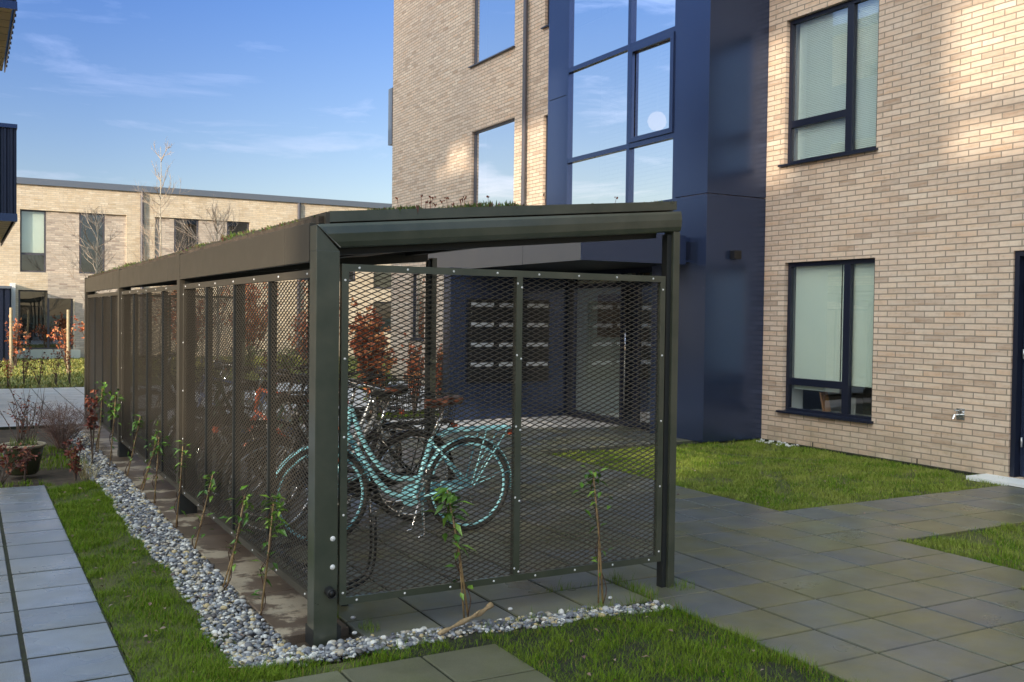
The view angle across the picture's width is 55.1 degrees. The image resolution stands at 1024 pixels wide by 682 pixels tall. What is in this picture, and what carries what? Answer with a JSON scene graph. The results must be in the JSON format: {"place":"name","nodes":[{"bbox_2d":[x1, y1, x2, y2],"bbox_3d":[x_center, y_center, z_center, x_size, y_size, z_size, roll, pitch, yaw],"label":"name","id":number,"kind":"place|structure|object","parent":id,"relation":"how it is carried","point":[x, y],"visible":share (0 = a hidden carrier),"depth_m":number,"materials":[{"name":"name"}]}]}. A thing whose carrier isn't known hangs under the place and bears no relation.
{"place":"outdoors","nodes":[
{"label":"outdoors","id":0,"kind":"place"},
{"bbox_2d":[0,485,135,681],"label":"path","id":1,"kind":"structure","parent":0,"point":[30,501],"depth_m":5.30,"materials":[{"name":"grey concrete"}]},
{"bbox_2d":[0,0,393,203],"label":"sky","id":2,"kind":"structure","parent":0,"point":[265,97],"materials":[{"name":"blue"}]},
{"bbox_2d":[0,355,395,388],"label":"lawn ground","id":3,"kind":"structure","parent":0,"point":[352,357],"depth_m":23.70,"materials":[{"name":"green plant"}]},
{"bbox_2d":[0,286,11,360],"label":"garden shed","id":4,"kind":"structure","parent":3,"relation":"on","point":[5,298],"depth_m":30.20,"materials":[{"name":"blue"}]},
{"bbox_2d":[3,350,13,385],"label":"hedge plant","id":5,"kind":"object","parent":3,"relation":"on","point":[8,368],"visible":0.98,"depth_m":20.45,"materials":[{"name":"brown plant"}]},
{"bbox_2d":[9,308,12,372],"bbox_3d":[-12.517,0.019,24.521,0.073,1.700,0.073,0,2,-29],"label":"timber stake","id":6,"kind":"object","parent":3,"relation":"on","point":[10,333],"visible":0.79,"depth_m":24.49,"materials":[{"name":"beige wood"}]},
{"bbox_2d":[5,318,30,366],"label":"beech bush","id":7,"kind":"object","parent":3,"relation":"on","point":[16,340],"visible":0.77,"depth_m":27.73,"materials":[{"name":"brown plant"}]},
{"bbox_2d":[18,343,31,383],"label":"hedge plant","id":8,"kind":"object","parent":3,"relation":"on","point":[25,367],"visible":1,"depth_m":20.85,"materials":[{"name":"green plant"}]},
{"bbox_2d":[29,352,48,385],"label":"hedge plant","id":9,"kind":"object","parent":3,"relation":"on","point":[41,371],"visible":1,"depth_m":20.97,"materials":[{"name":"brown plant"}]},
{"bbox_2d":[51,347,64,384],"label":"hedge plant","id":10,"kind":"object","parent":3,"relation":"on","point":[55,374],"visible":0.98,"depth_m":20.90,"materials":[{"name":"green plant"}]},
{"bbox_2d":[46,321,76,362],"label":"beech bush","id":11,"kind":"object","parent":3,"relation":"on","point":[64,337],"visible":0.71,"depth_m":29.55,"materials":[{"name":"brown plant"}]},
{"bbox_2d":[66,310,69,373],"bbox_3d":[-11.253,0.041,24.883,0.073,1.670,0.073,0,2,-29],"label":"timber stake","id":12,"kind":"object","parent":3,"relation":"on","point":[68,329],"visible":0.79,"depth_m":24.85,"materials":[{"name":"beige wood"}]},
{"bbox_2d":[63,335,73,383],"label":"hedge plant","id":13,"kind":"object","parent":3,"relation":"on","point":[69,367],"visible":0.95,"depth_m":21.29,"materials":[{"name":"brown plant"}]},
{"bbox_2d":[71,315,83,337],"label":"beech bush","id":14,"kind":"object","parent":3,"relation":"on","point":[81,328],"visible":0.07,"depth_m":29.46,"materials":[{"name":"brown plant"}]},
{"bbox_2d":[47,202,139,300],"bbox_3d":[-10.131,-1.412,24.913,3.351,4.504,2.477,1,1,-5],"label":"bare tree","id":15,"kind":"object","parent":3,"relation":"on","point":[97,239],"visible":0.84,"depth_m":24.94,"materials":[{"name":"brown plant"}]},
{"bbox_2d":[105,143,201,358],"bbox_3d":[-10.116,-2.558,28.250,2.210,6.632,2.526,1,2,22],"label":"bare tree","id":16,"kind":"object","parent":3,"relation":"on","point":[158,233],"visible":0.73,"depth_m":28.52,"materials":[{"name":"beige plant"}]},
{"bbox_2d":[154,286,229,346],"bbox_3d":[-9.287,-0.643,28.038,2.035,2.880,2.506,2,2,43],"label":"beech bush","id":17,"kind":"object","parent":3,"relation":"on","point":[197,318],"visible":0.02,"depth_m":27.95,"materials":[{"name":"brown plant"}]},
{"bbox_2d":[0,177,391,358],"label":"terraced building","id":18,"kind":"structure","parent":3,"relation":"on","point":[39,279],"depth_m":33.94,"materials":[{"name":"yellow brick"}]},
{"bbox_2d":[20,209,45,271],"bbox_3d":[-15.855,-3.301,32.473,0.770,2.050,0.127,0,2,-29],"label":"window","id":19,"kind":"structure","parent":18,"relation":"in","point":[32,223],"depth_m":32.51,"materials":[{"name":"grey metal"}]},
{"bbox_2d":[18,290,72,348],"bbox_3d":[-15.532,-0.707,32.701,1.630,1.960,0.062,0,2,-29],"label":"window","id":20,"kind":"structure","parent":18,"relation":"in","point":[18,290],"depth_m":32.70,"materials":[{"name":"grey metal"}]},
{"bbox_2d":[79,213,103,273],"bbox_3d":[-14.263,-3.302,33.325,0.780,2.050,0.060,0,2,-29],"label":"window","id":21,"kind":"structure","parent":18,"relation":"in","point":[80,272],"depth_m":33.14,"materials":[{"name":"grey glass"}]},
{"bbox_2d":[174,218,197,252],"bbox_3d":[-11.565,-3.306,34.831,0.820,2.050,0.060,0,2,-29],"label":"window","id":22,"kind":"structure","parent":18,"relation":"in","point":[175,219],"depth_m":34.63,"materials":[{"name":"grey metal"}]},
{"bbox_2d":[227,221,248,233],"bbox_3d":[-9.973,-3.883,35.701,0.790,0.900,0.060,0,2,-29],"label":"window","id":23,"kind":"structure","parent":18,"relation":"in","point":[247,223],"depth_m":35.68,"materials":[{"name":"black glass"}]},
{"bbox_2d":[136,198,279,359],"bbox_3d":[-8.608,-1.701,27.980,2.848,4.973,4.790,-1,2,-53],"label":"bare tree","id":24,"kind":"object","parent":3,"relation":"on","point":[218,224],"visible":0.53,"depth_m":27.78,"materials":[{"name":"brown plant"}]},
{"bbox_2d":[228,345,262,371],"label":"evergreen shrub","id":25,"kind":"object","parent":3,"relation":"on","point":[251,355],"visible":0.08,"depth_m":23.86,"materials":[{"name":"green plant"}]},
{"bbox_2d":[214,282,280,361],"bbox_3d":[-8.086,-0.696,30.040,2.001,2.914,2.128,0,2,-22],"label":"beech bush","id":26,"kind":"object","parent":3,"relation":"on","point":[254,316],"visible":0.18,"depth_m":29.89,"materials":[{"name":"brown plant"}]},
{"bbox_2d":[277,347,304,372],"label":"evergreen shrub","id":27,"kind":"object","parent":3,"relation":"on","point":[288,359],"visible":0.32,"depth_m":24.98,"materials":[{"name":"green plant"}]},
{"bbox_2d":[288,310,307,360],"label":"beech bush","id":28,"kind":"object","parent":3,"relation":"on","point":[306,341],"visible":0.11,"depth_m":24.34,"materials":[{"name":"brown plant"}]},
{"bbox_2d":[298,280,339,334],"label":"beech bush","id":29,"kind":"object","parent":3,"relation":"on","point":[307,305],"visible":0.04,"depth_m":32.03,"materials":[{"name":"brown plant"}]},
{"bbox_2d":[348,297,396,413],"bbox_3d":[-2.277,0.252,15.442,0.718,1.901,0.778,2,2,37],"label":"beech bush","id":30,"kind":"object","parent":3,"relation":"on","point":[370,343],"visible":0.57,"depth_m":15.33,"materials":[{"name":"brown plant"}]},
{"bbox_2d":[0,381,438,426],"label":"terrace","id":31,"kind":"structure","parent":0,"point":[74,396],"depth_m":17.57,"materials":[{"name":"grey concrete"}]},
{"bbox_2d":[0,413,438,672],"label":"garden ground","id":32,"kind":"structure","parent":0,"point":[61,475],"depth_m":9.78,"materials":[{"name":"soil"}]},
{"bbox_2d":[0,0,17,245],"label":"balcony building","id":33,"kind":"structure","parent":32,"relation":"on","point":[8,168],"depth_m":13.87,"materials":[{"name":"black metal"}]},
{"bbox_2d":[0,441,39,484],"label":"red shrub","id":34,"kind":"object","parent":32,"relation":"on","point":[6,466],"visible":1,"depth_m":9.08,"materials":[{"name":"brown plant"}]},
{"bbox_2d":[0,441,46,475],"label":"plant pot","id":35,"kind":"object","parent":32,"relation":"on","point":[33,466],"visible":0.63,"depth_m":9.48,"materials":[{"name":"brown"}]},
{"bbox_2d":[0,390,44,444],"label":"potted shrub","id":36,"kind":"object","parent":35,"relation":"on","point":[22,421],"visible":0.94,"depth_m":9.56,"materials":[{"name":"brown plant"}]},
{"bbox_2d":[9,435,36,445],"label":"potted greens","id":37,"kind":"object","parent":35,"relation":"on","point":[30,442],"visible":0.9,"depth_m":9.54,"materials":[{"name":"green plant"}]},
{"bbox_2d":[8,381,45,440],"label":"bare shrub","id":38,"kind":"object","parent":32,"relation":"on","point":[26,419],"visible":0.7,"depth_m":10.84,"materials":[{"name":"brown plant"}]},
{"bbox_2d":[18,443,38,480],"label":"red shrub","id":39,"kind":"object","parent":32,"relation":"on","point":[25,462],"visible":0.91,"depth_m":9.26,"materials":[{"name":"brown plant"}]},
{"bbox_2d":[18,397,110,450],"bbox_3d":[-5.165,0.948,11.367,1.055,0.641,1.020,-1,2,-41],"label":"dry shrub","id":40,"kind":"object","parent":32,"relation":"on","point":[63,428],"visible":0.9,"depth_m":11.30,"materials":[{"name":"brown plant"}]},
{"bbox_2d":[62,438,84,480],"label":"red shrub","id":41,"kind":"object","parent":32,"relation":"on","point":[73,467],"visible":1,"depth_m":9.34,"materials":[{"name":"brown plant"}]},
{"bbox_2d":[63,432,125,479],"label":"straw grass","id":42,"kind":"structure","parent":32,"relation":"on","point":[84,473],"depth_m":9.46,"materials":[{"name":"beige plant"}]},
{"bbox_2d":[94,381,111,452],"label":"climbing plant","id":43,"kind":"object","parent":32,"relation":"on","point":[103,393],"visible":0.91,"depth_m":11.07,"materials":[{"name":"green plant"}]},
{"bbox_2d":[106,389,125,465],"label":"climbing plant","id":44,"kind":"object","parent":32,"relation":"on","point":[116,408],"visible":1,"depth_m":10.24,"materials":[{"name":"green plant"}]},
{"bbox_2d":[125,413,144,475],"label":"climbing plant","id":45,"kind":"object","parent":32,"relation":"on","point":[133,428],"visible":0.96,"depth_m":9.54,"materials":[{"name":"green plant"}]},
{"bbox_2d":[138,416,159,491],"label":"climbing plant","id":46,"kind":"object","parent":32,"relation":"on","point":[147,471],"visible":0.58,"depth_m":8.80,"materials":[{"name":"green plant"}]},
{"bbox_2d":[144,431,169,502],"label":"climbing plant","id":47,"kind":"object","parent":32,"relation":"on","point":[157,449],"visible":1,"depth_m":8.20,"materials":[{"name":"green plant"}]},
{"bbox_2d":[169,440,190,527],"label":"climbing plant","id":48,"kind":"object","parent":32,"relation":"on","point":[180,472],"visible":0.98,"depth_m":7.30,"materials":[{"name":"green plant"}]},
{"bbox_2d":[191,471,219,548],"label":"climbing plant","id":49,"kind":"object","parent":32,"relation":"on","point":[212,481],"visible":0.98,"depth_m":6.63,"materials":[{"name":"green plant"}]},
{"bbox_2d":[75,422,348,643],"bbox_3d":[-3.519,1.340,9.479,0.344,0.051,10.394,0,2,-29],"label":"paving strip","id":50,"kind":"object","parent":32,"relation":"on","point":[284,613],"visible":0.47,"depth_m":6.41,"materials":[{"name":"grey concrete"}]},
{"bbox_2d":[0,409,438,487],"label":"grass","id":51,"kind":"structure","parent":32,"relation":"on","point":[57,458],"depth_m":10.46,"materials":[{"name":"green plant"}]},
{"bbox_2d":[217,485,253,589],"bbox_3d":[-1.606,1.169,5.724,0.215,0.633,0.153,0,2,-29],"label":"climbing plant","id":52,"kind":"object","parent":32,"relation":"on","point":[236,539],"visible":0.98,"depth_m":5.71,"materials":[{"name":"green plant"}]},
{"bbox_2d":[252,493,290,620],"bbox_3d":[-1.276,1.154,5.219,0.191,0.697,0.192,1,1,0],"label":"climbing plant","id":53,"kind":"object","parent":32,"relation":"on","point":[270,524],"visible":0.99,"depth_m":5.19,"materials":[{"name":"green plant"}]},
{"bbox_2d":[56,424,673,669],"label":"gravel","id":54,"kind":"structure","parent":32,"relation":"on","point":[174,545],"depth_m":5.31,"materials":[{"name":"grey gravel"}]},
{"bbox_2d":[82,389,100,463],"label":"red shrub","id":55,"kind":"object","parent":54,"relation":"on","point":[90,399],"visible":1,"depth_m":10.36,"materials":[{"name":"brown plant"}]},
{"bbox_2d":[437,602,493,635],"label":"branch","id":56,"kind":"object","parent":54,"relation":"on","point":[481,612],"visible":1,"depth_m":5.02,"materials":[{"name":"brown wood"}]},
{"bbox_2d":[401,332,424,415],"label":"beech bush","id":57,"kind":"object","parent":32,"relation":"on","point":[416,364],"visible":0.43,"depth_m":15.71,"materials":[{"name":"brown plant"}]},
{"bbox_2d":[436,343,442,410],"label":"beech bush","id":58,"kind":"object","parent":32,"relation":"on","point":[440,373],"visible":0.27,"depth_m":16.04,"materials":[{"name":"brown plant"}]},
{"bbox_2d":[388,0,1023,487],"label":"apartment building","id":59,"kind":"structure","parent":32,"relation":"on","point":[840,182],"depth_m":12.76,"materials":[{"name":"beige brick"}]},
{"bbox_2d":[407,274,424,340],"bbox_3d":[-2.208,-0.818,23.161,0.170,1.628,0.890,0,2,-29],"label":"window","id":60,"kind":"structure","parent":59,"relation":"in","point":[418,276],"depth_m":23.29,"materials":[{"name":"black glass"}]},
{"bbox_2d":[468,0,514,67],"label":"window","id":61,"kind":"structure","parent":59,"relation":"in","point":[494,19],"depth_m":19.98,"materials":[{"name":"grey metal"}]},
{"bbox_2d":[473,119,514,205],"bbox_3d":[-0.337,-3.291,19.915,0.060,2.152,1.832,0,2,-29],"label":"window","id":62,"kind":"structure","parent":59,"relation":"in","point":[494,145],"depth_m":19.92,"materials":[{"name":"blue glass"}]},
{"bbox_2d":[541,0,548,28],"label":"window","id":63,"kind":"structure","parent":59,"relation":"in","point":[545,26],"depth_m":18.04,"materials":[{"name":"black metal"}]},
{"bbox_2d":[545,116,547,204],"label":"window","id":64,"kind":"structure","parent":59,"relation":"in","point":[546,116],"depth_m":18.11,"materials":[{"name":"black"}]},
{"bbox_2d":[566,267,651,429],"bbox_3d":[1.488,0.084,14.776,0.149,2.320,2.450,0,2,-29],"label":"entrance door","id":65,"kind":"structure","parent":59,"relation":"in","point":[638,271],"depth_m":14.46,"materials":[{"name":"black metal"}]},
{"bbox_2d":[819,392,830,411],"bbox_3d":[4.003,0.778,12.548,0.120,0.250,0.100,0,2,-29],"label":"book","id":66,"kind":"object","parent":59,"relation":"in","point":[824,399],"visible":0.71,"depth_m":12.53,"materials":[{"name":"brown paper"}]},
{"bbox_2d":[776,258,874,423],"bbox_3d":[4.018,-0.024,12.255,0.412,1.952,1.540,0,2,-29],"label":"window","id":67,"kind":"structure","parent":59,"relation":"in","point":[814,288],"depth_m":12.28,"materials":[{"name":"black"}]},
{"bbox_2d":[778,0,878,166],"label":"window","id":68,"kind":"structure","parent":59,"relation":"in","point":[798,121],"depth_m":12.22,"materials":[{"name":"black"}]},
{"bbox_2d":[851,397,855,414],"bbox_3d":[4.207,0.809,12.204,0.140,0.210,0.040,0,2,-29],"label":"folder","id":69,"kind":"object","parent":59,"relation":"in","point":[853,403],"visible":0.43,"depth_m":12.20,"materials":[{"name":"white"}]},
{"bbox_2d":[1020,321,1023,476],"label":"door","id":70,"kind":"structure","parent":59,"relation":"in","point":[1022,399],"depth_m":10.02,"materials":[{"name":"black metal"}]},
{"bbox_2d":[765,439,978,474],"bbox_3d":[5.230,1.442,9.726,0.060,0.056,7.800,0,2,-29],"label":"foundation strip","id":71,"kind":"object","parent":32,"relation":"on","point":[920,465],"visible":0.4,"depth_m":11.28,"materials":[{"name":"grey concrete"}]},
{"bbox_2d":[0,384,438,429],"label":"terrace bed","id":72,"kind":"object","parent":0,"point":[5,428],"depth_m":13.69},
{"bbox_2d":[299,339,306,371],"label":"hedge plant","id":73,"kind":"object","parent":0,"point":[302,355],"visible":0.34,"depth_m":23.54,"materials":[{"name":"brown plant"}]},
{"bbox_2d":[359,374,396,413],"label":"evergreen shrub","id":74,"kind":"object","parent":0,"point":[365,398],"visible":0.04,"depth_m":15.88,"materials":[{"name":"green plant"}]},
{"bbox_2d":[340,659,453,681],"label":"front path bed","id":75,"kind":"object","parent":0,"point":[342,674],"visible":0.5,"depth_m":4.39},
{"bbox_2d":[274,644,553,681],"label":"front path","id":76,"kind":"structure","parent":0,"point":[490,663],"depth_m":4.42,"materials":[{"name":"grey concrete"}]},
{"bbox_2d":[47,442,1023,681],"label":"lawn ground","id":77,"kind":"structure","parent":0,"point":[113,583],"depth_m":6.32,"materials":[{"name":"green plant"}]},
{"bbox_2d":[42,478,286,681],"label":"grass","id":78,"kind":"structure","parent":77,"relation":"on","point":[79,511],"depth_m":5.53,"materials":[{"name":"green plant"}]},
{"bbox_2d":[106,629,496,681],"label":"grass","id":79,"kind":"structure","parent":77,"relation":"on","point":[298,669],"depth_m":4.48,"materials":[{"name":"green plant"}]},
{"bbox_2d":[60,447,951,680],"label":"fallen leaves","id":80,"kind":"object","parent":77,"relation":"on","point":[150,603],"visible":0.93,"depth_m":5.30,"materials":[{"name":"brown plant"}]},
{"bbox_2d":[760,438,798,446],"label":"gravel","id":81,"kind":"structure","parent":77,"relation":"on","point":[771,441],"depth_m":12.74,"materials":[{"name":"grey gravel"}]},
{"bbox_2d":[551,438,1008,511],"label":"grass","id":82,"kind":"structure","parent":77,"relation":"on","point":[829,458],"depth_m":10.21,"materials":[{"name":"green plant"}]},
{"bbox_2d":[897,520,1023,589],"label":"grass","id":83,"kind":"structure","parent":77,"relation":"on","point":[992,535],"depth_m":7.04,"materials":[{"name":"green plant"}]},
{"bbox_2d":[115,418,1023,681],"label":"grass","id":84,"kind":"structure","parent":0,"point":[795,677],"depth_m":4.74,"materials":[{"name":"green plant"}]},
{"bbox_2d":[423,487,473,618],"bbox_3d":[-0.315,1.126,5.074,0.296,0.785,0.215,-1,2,-42],"label":"climbing plant","id":85,"kind":"object","parent":84,"relation":"on","point":[450,498],"visible":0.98,"depth_m":5.08,"materials":[{"name":"green plant"}]},
{"bbox_2d":[131,416,1023,681],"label":"paving","id":86,"kind":"structure","parent":0,"point":[905,626],"depth_m":6.14,"materials":[{"name":"grey concrete"}]},
{"bbox_2d":[132,351,266,446],"bbox_3d":[-3.721,0.677,11.693,1.854,1.166,0.573,0,2,-29],"label":"bicycle","id":87,"kind":"object","parent":86,"relation":"on","point":[175,386],"visible":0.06,"depth_m":11.58,"materials":[{"name":"black paint"}]},
{"bbox_2d":[152,356,308,467],"bbox_3d":[-2.811,0.727,10.166,1.854,1.166,0.573,0,2,-27],"label":"bicycle","id":88,"kind":"object","parent":86,"relation":"on","point":[220,412],"visible":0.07,"depth_m":10.10,"materials":[{"name":"blue paint"}]},
{"bbox_2d":[159,360,348,477],"bbox_3d":[-2.432,0.752,9.386,1.854,1.166,0.572,0,2,-34],"label":"bicycle","id":89,"kind":"object","parent":86,"relation":"on","point":[229,404],"visible":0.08,"depth_m":9.21,"materials":[{"name":"green paint"}]},
{"bbox_2d":[144,416,376,606],"bbox_3d":[-2.630,1.132,8.708,0.292,0.429,7.500,0,2,-29],"label":"bike rack","id":90,"kind":"object","parent":86,"relation":"on","point":[370,552],"visible":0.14,"depth_m":6.21,"materials":[{"name":"grey metal"}]},
{"bbox_2d":[195,365,382,492],"bbox_3d":[-2.018,0.768,8.955,1.854,1.166,0.573,0,2,-32],"label":"bicycle","id":91,"kind":"object","parent":86,"relation":"on","point":[358,412],"visible":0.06,"depth_m":8.75,"materials":[{"name":"white paint"}]},
{"bbox_2d":[195,364,403,500],"bbox_3d":[-1.820,0.782,8.493,1.854,1.166,0.573,0,2,-26],"label":"bicycle","id":92,"kind":"object","parent":86,"relation":"on","point":[369,417],"visible":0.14,"depth_m":8.33,"materials":[{"name":"brown paint"}]},
{"bbox_2d":[212,367,430,520],"bbox_3d":[-1.455,0.803,7.844,1.854,1.166,0.572,0,2,-33],"label":"bicycle","id":93,"kind":"object","parent":86,"relation":"on","point":[371,422],"visible":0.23,"depth_m":7.97,"materials":[{"name":"black metal"}]},
{"bbox_2d":[222,373,457,535],"bbox_3d":[-1.238,0.819,7.347,1.854,1.166,0.573,0,2,-32],"label":"bicycle","id":94,"kind":"object","parent":86,"relation":"on","point":[393,452],"visible":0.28,"depth_m":7.50,"materials":[{"name":"black paint"}]},
{"bbox_2d":[84,193,681,647],"bbox_3d":[-2.505,0.182,9.787,2.216,2.337,10.443,0,2,-29],"label":"bike shelter","id":95,"kind":"object","parent":86,"relation":"on","point":[324,253],"visible":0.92,"depth_m":5.44,"materials":[{"name":"paint"}]},
{"bbox_2d":[276,378,511,545],"bbox_3d":[-0.806,0.833,7.024,1.854,1.166,0.573,0,2,-29],"label":"bicycle","id":96,"kind":"object","parent":86,"relation":"on","point":[422,463],"visible":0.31,"depth_m":7.13,"materials":[{"name":"teal paint"}]},
{"bbox_2d":[259,545,817,667],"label":"weed tufts","id":97,"kind":"object","parent":86,"relation":"on","point":[607,579],"visible":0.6,"depth_m":5.60,"materials":[{"name":"green plant"}]},
{"bbox_2d":[572,465,615,603],"bbox_3d":[0.448,1.100,5.471,0.230,0.835,0.200,1,2,19],"label":"climbing plant","id":98,"kind":"object","parent":86,"relation":"on","point":[596,517],"visible":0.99,"depth_m":5.47,"materials":[{"name":"green plant"}]},
{"bbox_2d":[539,414,756,453],"bbox_3d":[0.804,1.274,14.267,3.394,0.035,4.350,0,2,-29],"label":"joint bed","id":99,"kind":"object","parent":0,"point":[625,447],"visible":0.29,"depth_m":12.37,"materials":[{"name":"grey concrete"}]},
{"bbox_2d":[482,597,867,681],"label":"grass","id":100,"kind":"structure","parent":0,"point":[716,665],"depth_m":4.69,"materials":[{"name":"green plant"}]}
]}

